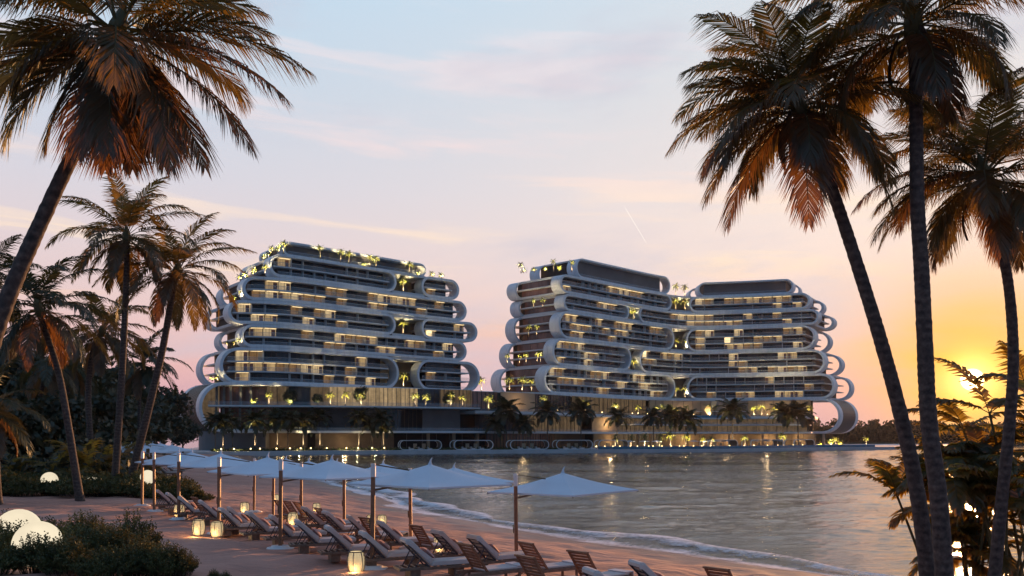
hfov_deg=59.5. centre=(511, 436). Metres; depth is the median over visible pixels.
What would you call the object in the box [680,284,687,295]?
terrace palm
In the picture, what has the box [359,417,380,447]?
promenade palm
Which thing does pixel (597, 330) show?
window
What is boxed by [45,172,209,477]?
coconut palm
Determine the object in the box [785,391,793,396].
lit window
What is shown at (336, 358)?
window
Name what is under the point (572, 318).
lit window
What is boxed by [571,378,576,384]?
lit window
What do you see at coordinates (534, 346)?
end window
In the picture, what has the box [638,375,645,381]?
lit window
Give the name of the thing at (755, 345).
lit window
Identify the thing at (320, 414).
promenade palm
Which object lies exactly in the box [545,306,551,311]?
end window
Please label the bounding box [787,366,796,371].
lit window
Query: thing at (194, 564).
shrub
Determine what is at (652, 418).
promenade palm
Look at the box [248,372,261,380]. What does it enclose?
window
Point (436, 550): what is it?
rattan lantern
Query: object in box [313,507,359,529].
slatted recliner
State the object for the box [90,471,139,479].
shrub
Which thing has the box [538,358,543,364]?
end window
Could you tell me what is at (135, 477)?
shrub
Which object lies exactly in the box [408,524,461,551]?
slatted recliner
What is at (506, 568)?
slatted recliner
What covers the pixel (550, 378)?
window
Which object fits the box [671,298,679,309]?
terrace palm
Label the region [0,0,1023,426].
sky
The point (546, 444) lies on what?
cabana
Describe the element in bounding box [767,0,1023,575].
coconut palm
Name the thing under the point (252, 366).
lit window
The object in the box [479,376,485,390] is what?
terrace palm
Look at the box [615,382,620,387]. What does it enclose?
lit window
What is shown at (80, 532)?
shrub
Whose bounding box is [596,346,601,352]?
window
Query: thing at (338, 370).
window
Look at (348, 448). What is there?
hedge
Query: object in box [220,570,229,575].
shrub
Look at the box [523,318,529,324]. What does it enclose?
end window
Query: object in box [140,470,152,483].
globe lamp
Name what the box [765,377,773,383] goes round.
lit window
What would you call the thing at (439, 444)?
cabana
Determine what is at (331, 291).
lit window
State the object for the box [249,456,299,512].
beach parasol
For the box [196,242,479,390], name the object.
hotel tower
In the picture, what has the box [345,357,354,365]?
window
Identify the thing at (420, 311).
lit window
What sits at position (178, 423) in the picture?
broadleaf tree
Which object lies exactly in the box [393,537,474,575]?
sun lounger
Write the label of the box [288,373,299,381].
window
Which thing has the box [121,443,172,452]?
beach parasol
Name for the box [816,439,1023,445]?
shore
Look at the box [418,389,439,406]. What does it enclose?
lounge window
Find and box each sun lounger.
[152,489,192,509]
[157,465,176,474]
[161,492,201,514]
[166,465,184,473]
[173,495,212,517]
[193,500,243,525]
[217,507,270,535]
[224,506,274,534]
[239,511,300,540]
[263,514,326,544]
[288,519,355,553]
[301,506,348,529]
[317,524,389,561]
[321,510,360,536]
[341,514,391,542]
[358,530,419,565]
[376,520,433,549]
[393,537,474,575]
[430,529,484,565]
[466,534,527,568]
[582,566,603,575]
[628,559,663,575]
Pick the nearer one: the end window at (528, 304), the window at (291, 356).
the window at (291, 356)
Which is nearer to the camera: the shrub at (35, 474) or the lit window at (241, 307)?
the shrub at (35, 474)
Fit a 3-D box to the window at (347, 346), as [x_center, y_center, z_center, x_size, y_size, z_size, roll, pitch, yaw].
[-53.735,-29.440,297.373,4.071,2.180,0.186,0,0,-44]
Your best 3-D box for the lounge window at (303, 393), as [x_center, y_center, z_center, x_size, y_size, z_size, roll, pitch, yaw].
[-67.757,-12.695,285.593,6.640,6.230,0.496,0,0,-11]
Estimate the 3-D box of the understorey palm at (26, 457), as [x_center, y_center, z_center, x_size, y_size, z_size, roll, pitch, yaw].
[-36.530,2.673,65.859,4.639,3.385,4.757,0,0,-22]
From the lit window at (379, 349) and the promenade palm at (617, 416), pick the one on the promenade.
the promenade palm at (617, 416)
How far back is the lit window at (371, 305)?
303.40 m
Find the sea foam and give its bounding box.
[322,480,895,575]
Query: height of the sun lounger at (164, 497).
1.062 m
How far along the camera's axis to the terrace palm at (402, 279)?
311.80 m
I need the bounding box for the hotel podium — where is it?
[179,382,857,449]
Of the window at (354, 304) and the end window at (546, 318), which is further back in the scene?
the end window at (546, 318)
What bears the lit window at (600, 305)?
in the hotel tower at (756, 339)
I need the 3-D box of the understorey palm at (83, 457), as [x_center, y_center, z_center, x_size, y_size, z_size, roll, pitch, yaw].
[-30.558,2.385,64.206,6.378,4.654,6.542,0,0,-7]
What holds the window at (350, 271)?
in the hotel tower at (304, 313)
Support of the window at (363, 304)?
in the hotel tower at (304, 313)
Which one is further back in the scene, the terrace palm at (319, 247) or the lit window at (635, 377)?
the lit window at (635, 377)
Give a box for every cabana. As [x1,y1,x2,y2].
[398,440,441,449]
[450,440,492,449]
[506,440,548,448]
[552,440,592,448]
[594,440,628,448]
[699,440,737,445]
[741,440,783,445]
[784,439,814,444]
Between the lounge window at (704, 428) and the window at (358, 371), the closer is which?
the window at (358, 371)
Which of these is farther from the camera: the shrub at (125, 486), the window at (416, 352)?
the window at (416, 352)
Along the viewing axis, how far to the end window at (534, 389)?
353.24 m
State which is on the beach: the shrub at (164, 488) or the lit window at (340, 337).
the shrub at (164, 488)
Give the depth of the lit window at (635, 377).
386.92 m
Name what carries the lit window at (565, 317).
in the hotel tower at (756, 339)
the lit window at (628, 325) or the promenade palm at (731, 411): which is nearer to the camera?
the promenade palm at (731, 411)
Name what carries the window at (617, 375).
in the hotel tower at (756, 339)
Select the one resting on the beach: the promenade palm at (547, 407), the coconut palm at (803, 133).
the coconut palm at (803, 133)
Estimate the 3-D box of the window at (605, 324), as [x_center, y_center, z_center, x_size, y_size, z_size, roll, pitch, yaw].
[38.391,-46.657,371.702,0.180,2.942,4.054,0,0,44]
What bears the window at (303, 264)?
in the hotel tower at (304, 313)
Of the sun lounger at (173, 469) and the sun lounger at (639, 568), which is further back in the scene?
the sun lounger at (173, 469)
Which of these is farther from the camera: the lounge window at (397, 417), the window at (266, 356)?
the lounge window at (397, 417)
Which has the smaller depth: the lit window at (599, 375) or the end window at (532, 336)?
the end window at (532, 336)
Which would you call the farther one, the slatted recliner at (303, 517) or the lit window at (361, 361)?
the lit window at (361, 361)
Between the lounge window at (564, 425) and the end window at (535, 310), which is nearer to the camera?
the lounge window at (564, 425)
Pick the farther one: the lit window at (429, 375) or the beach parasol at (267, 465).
the lit window at (429, 375)
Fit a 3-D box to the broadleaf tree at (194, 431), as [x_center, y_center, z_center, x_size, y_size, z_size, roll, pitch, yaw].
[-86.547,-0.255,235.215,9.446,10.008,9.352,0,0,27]
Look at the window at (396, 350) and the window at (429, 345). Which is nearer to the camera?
the window at (396, 350)
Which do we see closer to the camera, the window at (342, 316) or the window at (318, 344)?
the window at (318, 344)
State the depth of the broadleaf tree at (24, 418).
69.47 m
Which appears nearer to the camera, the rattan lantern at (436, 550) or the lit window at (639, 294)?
the rattan lantern at (436, 550)
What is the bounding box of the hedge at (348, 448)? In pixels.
[210,445,587,451]
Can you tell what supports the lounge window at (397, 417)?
in the hotel podium
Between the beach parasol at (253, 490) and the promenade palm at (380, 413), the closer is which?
the beach parasol at (253, 490)
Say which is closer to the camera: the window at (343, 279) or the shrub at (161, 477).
the shrub at (161, 477)
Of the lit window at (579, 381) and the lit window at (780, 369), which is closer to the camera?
the lit window at (579, 381)
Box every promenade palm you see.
[200,412,228,448]
[207,410,240,449]
[226,415,245,446]
[239,408,272,448]
[262,407,294,448]
[277,409,303,448]
[290,409,319,447]
[307,407,333,448]
[343,407,371,448]
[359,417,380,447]
[369,407,395,448]
[371,416,395,447]
[481,414,508,446]
[489,395,524,441]
[510,413,536,442]
[528,399,563,440]
[564,397,597,445]
[601,406,633,445]
[637,406,667,445]
[658,404,682,445]
[673,407,702,445]
[713,397,749,439]
[766,401,796,441]
[783,400,815,444]
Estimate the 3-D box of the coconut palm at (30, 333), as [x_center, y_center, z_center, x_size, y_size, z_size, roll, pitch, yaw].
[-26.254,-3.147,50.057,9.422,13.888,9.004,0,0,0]
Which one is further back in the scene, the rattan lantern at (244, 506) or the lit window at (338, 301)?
the lit window at (338, 301)
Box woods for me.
[813,418,1023,442]
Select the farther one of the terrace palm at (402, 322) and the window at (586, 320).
the window at (586, 320)
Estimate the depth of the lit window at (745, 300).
403.71 m
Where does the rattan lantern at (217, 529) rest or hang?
on the beach
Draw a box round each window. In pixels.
[202,386,218,418]
[219,387,265,404]
[220,407,273,428]
[235,351,247,360]
[235,362,248,370]
[235,372,248,380]
[236,314,249,320]
[237,304,249,311]
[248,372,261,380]
[249,328,261,335]
[249,338,261,343]
[249,351,262,360]
[249,362,261,370]
[250,304,263,312]
[250,314,263,320]
[251,281,264,288]
[251,290,264,297]
[262,338,275,344]
[262,351,274,360]
[262,363,274,370]
[262,373,274,380]
[263,328,275,336]
[264,304,276,312]
[264,315,277,321]
[265,281,277,289]
[265,291,277,297]
[266,386,287,404]
[276,329,288,336]
[276,339,288,345]
[276,352,287,361]
[276,363,287,371]
[276,373,287,380]
[277,258,289,266]
[277,268,288,274]
[277,306,289,313]
[277,316,289,322]
[278,282,289,290]
[278,292,289,298]
[288,352,299,361]
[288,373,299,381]
[289,259,300,267]
[289,269,300,276]
[289,330,300,337]
[289,339,300,345]
[289,364,300,371]
[289,387,309,404]
[290,306,302,314]
[290,316,301,323]
[291,283,301,291]
[291,293,302,299]
[300,353,311,362]
[300,374,311,382]
[301,261,312,269]
[301,271,312,277]
[301,331,312,338]
[301,340,311,346]
[301,364,311,372]
[302,308,312,315]
[302,317,313,324]
[303,285,313,292]
[303,294,313,301]
[310,387,328,405]
[312,331,322,339]
[312,341,322,347]
[312,354,322,363]
[312,365,322,373]
[312,375,322,382]
[313,263,323,271]
[313,272,323,279]
[313,318,323,325]
[314,286,324,294]
[314,296,324,302]
[314,309,323,317]
[323,333,333,340]
[323,342,333,348]
[323,355,333,364]
[323,366,333,373]
[323,375,333,383]
[324,265,334,272]
[324,274,334,280]
[324,320,334,326]
[325,287,335,295]
[325,297,335,303]
[325,310,335,318]
[329,387,377,405]
[334,334,345,341]
[334,343,344,349]
[334,356,343,364]
[334,366,343,374]
[334,376,343,383]
[335,266,344,274]
[335,275,345,282]
[335,312,345,319]
[335,321,345,327]
[336,289,345,296]
[336,299,346,305]
[345,267,355,275]
[345,335,355,342]
[345,344,354,350]
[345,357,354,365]
[345,367,354,374]
[345,377,354,384]
[346,278,355,283]
[346,313,355,320]
[346,322,355,328]
[347,291,356,298]
[347,300,356,306]
[355,336,366,343]
[355,345,364,350]
[355,357,364,366]
[355,368,364,375]
[355,377,364,384]
[356,269,365,277]
[356,279,365,285]
[356,313,366,321]
[356,323,366,329]
[357,292,366,299]
[357,301,366,307]
[365,345,374,351]
[365,358,374,366]
[365,368,374,375]
[365,378,374,385]
[366,271,375,278]
[366,281,375,286]
[366,337,376,343]
[367,293,377,300]
[367,302,377,308]
[367,315,375,322]
[367,324,375,330]
[375,337,384,344]
[376,347,385,352]
[377,294,387,302]
[377,304,386,309]
[378,388,417,406]
[383,409,400,430]
[385,338,394,345]
[385,347,394,353]
[387,296,395,303]
[387,305,395,311]
[395,339,403,346]
[395,348,403,353]
[396,297,405,304]
[396,306,405,312]
[404,349,413,354]
[405,340,413,347]
[406,298,415,305]
[406,307,414,313]
[414,341,422,348]
[414,350,422,355]
[415,300,424,306]
[415,308,425,314]
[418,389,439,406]
[423,342,432,348]
[423,351,432,356]
[425,301,433,307]
[425,309,433,315]
[425,363,434,370]
[425,381,434,387]
[426,280,434,287]
[426,289,434,294]
[426,322,434,328]
[426,330,434,336]
[426,372,434,379]
[433,342,441,349]
[433,351,441,356]
[434,302,442,308]
[434,311,442,316]
[435,331,443,336]
[435,363,443,371]
[435,373,443,379]
[435,381,443,388]
[440,389,471,406]
[442,343,450,350]
[454,324,462,331]
[472,391,496,409]
[474,414,528,430]
[486,433,554,447]
[510,370,516,377]
[510,379,516,384]
[510,387,516,391]
[517,344,523,350]
[517,360,523,365]
[517,370,522,376]
[522,283,528,289]
[522,291,528,296]
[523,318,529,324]
[523,334,529,340]
[523,369,529,376]
[523,386,529,391]
[524,344,530,350]
[524,359,530,365]
[525,302,530,307]
[525,309,530,314]
[529,282,534,288]
[529,290,534,295]
[529,416,581,431]
[530,318,536,323]
[530,333,536,339]
[530,369,536,375]
[530,386,536,391]
[531,308,537,313]
[531,343,537,349]
[531,359,537,364]
[535,281,541,287]
[535,289,541,294]
[535,394,570,412]
[537,317,543,323]
[537,325,543,330]
[537,333,543,338]
[538,307,544,312]
[538,342,543,348]
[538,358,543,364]
[542,280,548,285]
[542,288,548,293]
[544,316,549,322]
[544,332,549,338]
[545,299,551,304]
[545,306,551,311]
[549,368,557,375]
[549,377,556,383]
[549,385,556,391]
[557,341,563,347]
[557,350,563,355]
[557,357,564,362]
[557,368,563,375]
[557,377,563,383]
[557,385,563,391]
[562,322,569,328]
[563,314,568,320]
[563,330,569,336]
[564,342,572,348]
[564,350,570,356]
[564,358,570,363]
[564,369,570,376]
[564,378,570,384]
[564,386,570,391]
[568,279,574,285]
[570,315,575,321]
[570,324,577,329]
[570,331,575,336]
[571,298,577,303]
[571,343,576,349]
[571,351,576,356]
[571,358,576,363]
[571,370,576,376]
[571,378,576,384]
[571,386,576,392]
[572,396,645,415]
[575,280,580,286]
[576,316,582,322]
[576,325,583,330]
[576,332,582,337]
[577,343,583,350]
[577,352,583,357]
[577,359,583,364]
[577,370,583,377]
[577,379,583,384]
[577,386,583,392]
[581,281,587,287]
[583,317,588,323]
[583,325,588,331]
[584,344,589,350]
[584,352,589,357]
[584,360,589,365]
[584,370,589,377]
[584,379,589,385]
[584,387,589,392]
[588,282,593,288]
[589,318,594,324]
[589,326,594,331]
[589,334,594,339]
[590,301,596,306]
[590,345,595,351]
[590,353,596,358]
[590,360,595,365]
[590,371,596,378]
[590,380,595,385]
[590,387,595,393]
[595,319,601,325]
[595,327,600,332]
[595,334,600,339]
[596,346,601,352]
[596,354,601,359]
[596,361,601,366]
[596,372,602,378]
[596,380,601,386]
[596,388,601,393]
[597,302,602,307]
[601,320,607,326]
[601,328,607,333]
[601,335,607,340]
[602,346,608,352]
[602,354,608,359]
[602,362,608,366]
[602,381,608,386]
[602,388,610,393]
[603,372,608,379]
[606,286,613,292]
[608,321,613,327]
[608,329,613,334]
[608,336,613,341]
[609,347,614,353]
[609,355,614,360]
[609,373,614,379]
[609,381,614,386]
[609,389,614,394]
[613,288,620,293]
[614,322,621,328]
[614,330,621,335]
[615,373,620,379]
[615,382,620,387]
[615,389,620,394]
[616,434,660,445]
[619,289,625,294]
[620,323,627,329]
[620,331,627,336]
[620,425,684,431]
[621,374,626,380]
[621,382,627,387]
[621,389,626,394]
[622,418,684,424]
[626,323,631,329]
[626,338,631,343]
[627,374,632,380]
[627,390,632,395]
[630,291,635,296]
[632,325,636,330]
[633,375,637,381]
[633,383,637,388]
[636,292,641,297]
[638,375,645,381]
[638,383,644,388]
[642,351,649,356]
[644,384,649,389]
[648,359,653,364]
[649,327,655,333]
[650,391,655,396]
[655,328,660,333]
[656,391,661,396]
[660,353,666,358]
[667,353,673,359]
[670,314,677,318]
[674,354,680,359]
[677,315,684,319]
[688,426,806,431]
[695,419,799,424]
[733,321,742,324]
[734,298,742,303]
[734,330,742,335]
[734,344,742,348]
[735,392,744,397]
[738,361,747,365]
[738,368,747,372]
[743,298,752,302]
[743,314,751,318]
[744,344,752,348]
[745,392,754,397]
[748,367,756,372]
[753,297,761,302]
[753,337,762,341]
[753,343,761,348]
[763,297,771,302]
[763,336,772,341]
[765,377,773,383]
[768,367,776,371]
[772,313,781,317]
[773,296,781,301]
[773,303,781,307]
[773,336,781,341]
[775,392,783,396]
[778,353,786,358]
[778,367,786,371]
[782,319,791,322]
[783,296,790,301]
[783,328,791,334]
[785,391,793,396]
[787,352,796,358]
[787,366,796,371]
[793,303,801,306]
[793,328,801,333]
[793,342,801,347]
[794,391,802,396]
[797,366,806,371]
[804,384,813,389]
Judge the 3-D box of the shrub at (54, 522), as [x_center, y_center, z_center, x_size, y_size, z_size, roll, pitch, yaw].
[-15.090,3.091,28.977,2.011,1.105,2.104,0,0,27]
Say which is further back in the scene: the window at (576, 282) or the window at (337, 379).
the window at (576, 282)
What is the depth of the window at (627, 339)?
381.66 m
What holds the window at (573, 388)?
in the hotel tower at (756, 339)
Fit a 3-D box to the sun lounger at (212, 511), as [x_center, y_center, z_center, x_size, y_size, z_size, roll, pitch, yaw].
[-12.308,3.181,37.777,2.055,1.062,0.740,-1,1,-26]
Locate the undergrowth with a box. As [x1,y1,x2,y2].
[0,424,161,476]
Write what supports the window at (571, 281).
in the hotel tower at (756, 339)
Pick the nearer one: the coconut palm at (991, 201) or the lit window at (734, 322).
the coconut palm at (991, 201)
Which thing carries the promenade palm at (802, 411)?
on the promenade
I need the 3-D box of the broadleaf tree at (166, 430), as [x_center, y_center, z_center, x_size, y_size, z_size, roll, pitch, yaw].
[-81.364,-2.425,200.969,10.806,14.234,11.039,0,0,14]
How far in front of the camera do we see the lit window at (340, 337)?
294.50 m
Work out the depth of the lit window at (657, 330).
397.74 m
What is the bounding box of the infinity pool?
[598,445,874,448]
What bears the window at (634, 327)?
in the hotel tower at (756, 339)
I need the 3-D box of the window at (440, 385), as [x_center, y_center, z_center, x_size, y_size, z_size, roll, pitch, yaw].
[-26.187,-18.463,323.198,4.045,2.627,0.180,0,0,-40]
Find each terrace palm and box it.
[249,267,258,275]
[274,244,282,252]
[280,240,287,253]
[315,244,323,258]
[325,391,333,405]
[337,249,344,262]
[341,390,349,405]
[398,319,407,333]
[399,276,408,291]
[399,372,406,386]
[410,392,418,406]
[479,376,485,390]
[484,394,492,410]
[504,376,513,391]
[517,375,527,391]
[526,378,534,391]
[640,433,648,445]
[655,433,664,445]
[665,431,675,445]
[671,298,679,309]
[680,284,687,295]
[681,433,690,445]
[757,403,764,415]
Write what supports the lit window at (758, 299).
in the hotel tower at (756, 339)
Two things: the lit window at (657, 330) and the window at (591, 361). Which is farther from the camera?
the lit window at (657, 330)
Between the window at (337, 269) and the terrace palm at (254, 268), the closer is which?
the terrace palm at (254, 268)
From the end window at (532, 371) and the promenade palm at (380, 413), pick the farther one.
the end window at (532, 371)
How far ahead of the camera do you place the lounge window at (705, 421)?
391.96 m
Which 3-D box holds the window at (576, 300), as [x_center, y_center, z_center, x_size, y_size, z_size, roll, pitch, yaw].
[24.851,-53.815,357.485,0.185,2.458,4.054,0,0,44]
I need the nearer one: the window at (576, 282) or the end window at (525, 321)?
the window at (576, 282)
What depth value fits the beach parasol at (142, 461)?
48.59 m
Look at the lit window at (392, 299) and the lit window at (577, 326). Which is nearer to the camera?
the lit window at (392, 299)
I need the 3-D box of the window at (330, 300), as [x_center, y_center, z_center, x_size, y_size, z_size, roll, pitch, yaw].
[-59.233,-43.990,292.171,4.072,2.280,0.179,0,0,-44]
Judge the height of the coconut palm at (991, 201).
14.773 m
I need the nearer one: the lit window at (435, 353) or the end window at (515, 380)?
the lit window at (435, 353)
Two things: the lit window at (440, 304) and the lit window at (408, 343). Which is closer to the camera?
the lit window at (408, 343)
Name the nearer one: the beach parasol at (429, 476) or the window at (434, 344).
the beach parasol at (429, 476)
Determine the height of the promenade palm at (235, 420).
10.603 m
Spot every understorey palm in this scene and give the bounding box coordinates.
[0,451,38,473]
[17,448,69,473]
[35,437,128,474]
[67,444,148,473]
[121,436,152,463]
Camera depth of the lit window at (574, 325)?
357.05 m
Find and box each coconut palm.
[0,0,317,347]
[0,234,44,324]
[0,252,130,500]
[0,333,92,410]
[0,356,51,504]
[33,348,113,397]
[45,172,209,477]
[57,286,160,454]
[92,211,257,474]
[95,325,193,436]
[664,0,942,575]
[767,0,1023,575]
[850,66,1023,575]
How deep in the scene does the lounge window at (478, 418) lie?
307.80 m
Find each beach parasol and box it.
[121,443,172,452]
[132,443,162,453]
[133,448,182,505]
[142,448,207,511]
[150,444,195,457]
[167,449,251,519]
[207,452,302,534]
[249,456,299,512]
[259,454,391,549]
[264,457,315,519]
[299,458,337,523]
[341,459,405,532]
[346,458,511,569]
[399,462,512,548]
[487,467,637,550]
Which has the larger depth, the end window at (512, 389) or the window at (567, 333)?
the end window at (512, 389)
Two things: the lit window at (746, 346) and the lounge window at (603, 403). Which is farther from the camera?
the lit window at (746, 346)
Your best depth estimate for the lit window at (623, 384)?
381.29 m
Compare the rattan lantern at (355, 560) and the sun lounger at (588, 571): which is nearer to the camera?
the sun lounger at (588, 571)
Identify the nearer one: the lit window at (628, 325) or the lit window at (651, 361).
the lit window at (628, 325)
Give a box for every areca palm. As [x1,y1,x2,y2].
[828,440,983,551]
[891,421,1023,575]
[907,340,1023,575]
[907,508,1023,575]
[944,451,1023,575]
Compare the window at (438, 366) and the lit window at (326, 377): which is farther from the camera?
the window at (438, 366)
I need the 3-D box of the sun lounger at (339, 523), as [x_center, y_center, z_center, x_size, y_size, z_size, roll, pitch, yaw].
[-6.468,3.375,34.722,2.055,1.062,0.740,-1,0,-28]
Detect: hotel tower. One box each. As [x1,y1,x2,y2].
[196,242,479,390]
[490,258,854,400]
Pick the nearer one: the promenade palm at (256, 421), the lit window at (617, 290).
the promenade palm at (256, 421)
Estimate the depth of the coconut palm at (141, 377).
87.11 m
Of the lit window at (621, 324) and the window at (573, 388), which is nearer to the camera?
the window at (573, 388)
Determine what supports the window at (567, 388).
in the hotel tower at (756, 339)
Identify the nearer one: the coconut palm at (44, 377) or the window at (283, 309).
the coconut palm at (44, 377)
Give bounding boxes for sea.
[150,437,1023,575]
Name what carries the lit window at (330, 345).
in the hotel tower at (304, 313)
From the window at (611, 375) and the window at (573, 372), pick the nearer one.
the window at (573, 372)
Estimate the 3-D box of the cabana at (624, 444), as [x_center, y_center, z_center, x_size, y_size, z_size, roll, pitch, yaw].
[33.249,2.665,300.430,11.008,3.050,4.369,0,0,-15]
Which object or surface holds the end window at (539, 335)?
in the hotel tower at (756, 339)
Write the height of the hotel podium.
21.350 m
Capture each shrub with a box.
[0,519,27,550]
[0,538,28,574]
[1,469,34,495]
[1,476,54,496]
[9,531,57,573]
[26,467,66,478]
[32,533,99,575]
[36,469,94,482]
[38,515,65,531]
[39,475,114,496]
[44,522,96,548]
[58,509,108,538]
[67,467,110,479]
[68,543,143,575]
[76,520,142,558]
[86,473,120,494]
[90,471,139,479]
[96,477,151,496]
[110,507,163,547]
[118,470,162,485]
[120,529,163,575]
[131,483,150,496]
[136,539,191,575]
[137,481,195,498]
[152,474,189,485]
[154,543,200,575]
[159,474,201,488]
[168,482,204,498]
[186,492,215,500]
[207,570,219,575]
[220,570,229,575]
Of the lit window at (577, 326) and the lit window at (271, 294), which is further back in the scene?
the lit window at (577, 326)
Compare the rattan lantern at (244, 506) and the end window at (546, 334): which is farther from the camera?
the end window at (546, 334)
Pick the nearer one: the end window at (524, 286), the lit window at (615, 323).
the end window at (524, 286)
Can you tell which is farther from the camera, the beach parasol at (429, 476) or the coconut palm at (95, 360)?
the coconut palm at (95, 360)
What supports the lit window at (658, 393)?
in the hotel tower at (756, 339)
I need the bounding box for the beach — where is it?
[0,448,830,575]
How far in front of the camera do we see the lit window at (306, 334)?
286.06 m
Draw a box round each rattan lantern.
[173,504,184,516]
[191,519,205,535]
[210,521,223,537]
[240,502,249,512]
[287,512,297,524]
[312,503,320,510]
[347,550,365,571]
[377,514,386,523]
[434,537,443,552]
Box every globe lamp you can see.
[0,509,40,529]
[11,521,61,547]
[40,472,57,482]
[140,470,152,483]
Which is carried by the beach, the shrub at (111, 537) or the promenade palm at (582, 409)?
the shrub at (111, 537)
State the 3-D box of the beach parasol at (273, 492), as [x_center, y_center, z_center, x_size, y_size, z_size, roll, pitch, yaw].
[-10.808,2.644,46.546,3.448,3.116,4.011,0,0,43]
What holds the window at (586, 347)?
in the hotel tower at (756, 339)
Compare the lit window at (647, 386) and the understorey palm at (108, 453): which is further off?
the lit window at (647, 386)
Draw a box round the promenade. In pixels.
[145,444,947,455]
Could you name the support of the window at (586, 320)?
in the hotel tower at (756, 339)
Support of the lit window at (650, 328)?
in the hotel tower at (756, 339)
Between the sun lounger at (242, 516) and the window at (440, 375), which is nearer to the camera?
the sun lounger at (242, 516)
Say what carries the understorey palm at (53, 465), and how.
on the beach
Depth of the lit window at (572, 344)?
357.40 m
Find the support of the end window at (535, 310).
in the hotel tower at (756, 339)
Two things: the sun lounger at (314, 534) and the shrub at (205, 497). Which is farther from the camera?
the shrub at (205, 497)
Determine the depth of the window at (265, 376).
278.96 m
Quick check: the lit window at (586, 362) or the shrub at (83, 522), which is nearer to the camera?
the shrub at (83, 522)
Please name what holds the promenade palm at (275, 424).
on the promenade
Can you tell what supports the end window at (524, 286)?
in the hotel tower at (756, 339)
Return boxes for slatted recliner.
[185,497,229,520]
[270,500,313,521]
[283,500,319,520]
[292,501,333,524]
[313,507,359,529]
[356,517,408,543]
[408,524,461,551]
[456,542,525,575]
[514,554,573,575]
[515,541,582,575]
[566,550,633,575]
[702,566,732,575]
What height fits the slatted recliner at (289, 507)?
1.060 m
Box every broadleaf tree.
[0,347,35,395]
[0,351,53,397]
[0,398,73,466]
[0,406,34,463]
[2,370,103,423]
[29,390,95,458]
[73,362,117,413]
[77,387,142,442]
[77,419,126,451]
[88,352,145,413]
[106,362,168,438]
[114,389,155,445]
[144,399,178,457]
[146,402,174,454]
[158,382,194,454]
[169,418,203,453]
[282,388,296,401]
[311,393,323,402]
[351,385,368,402]
[442,391,455,403]

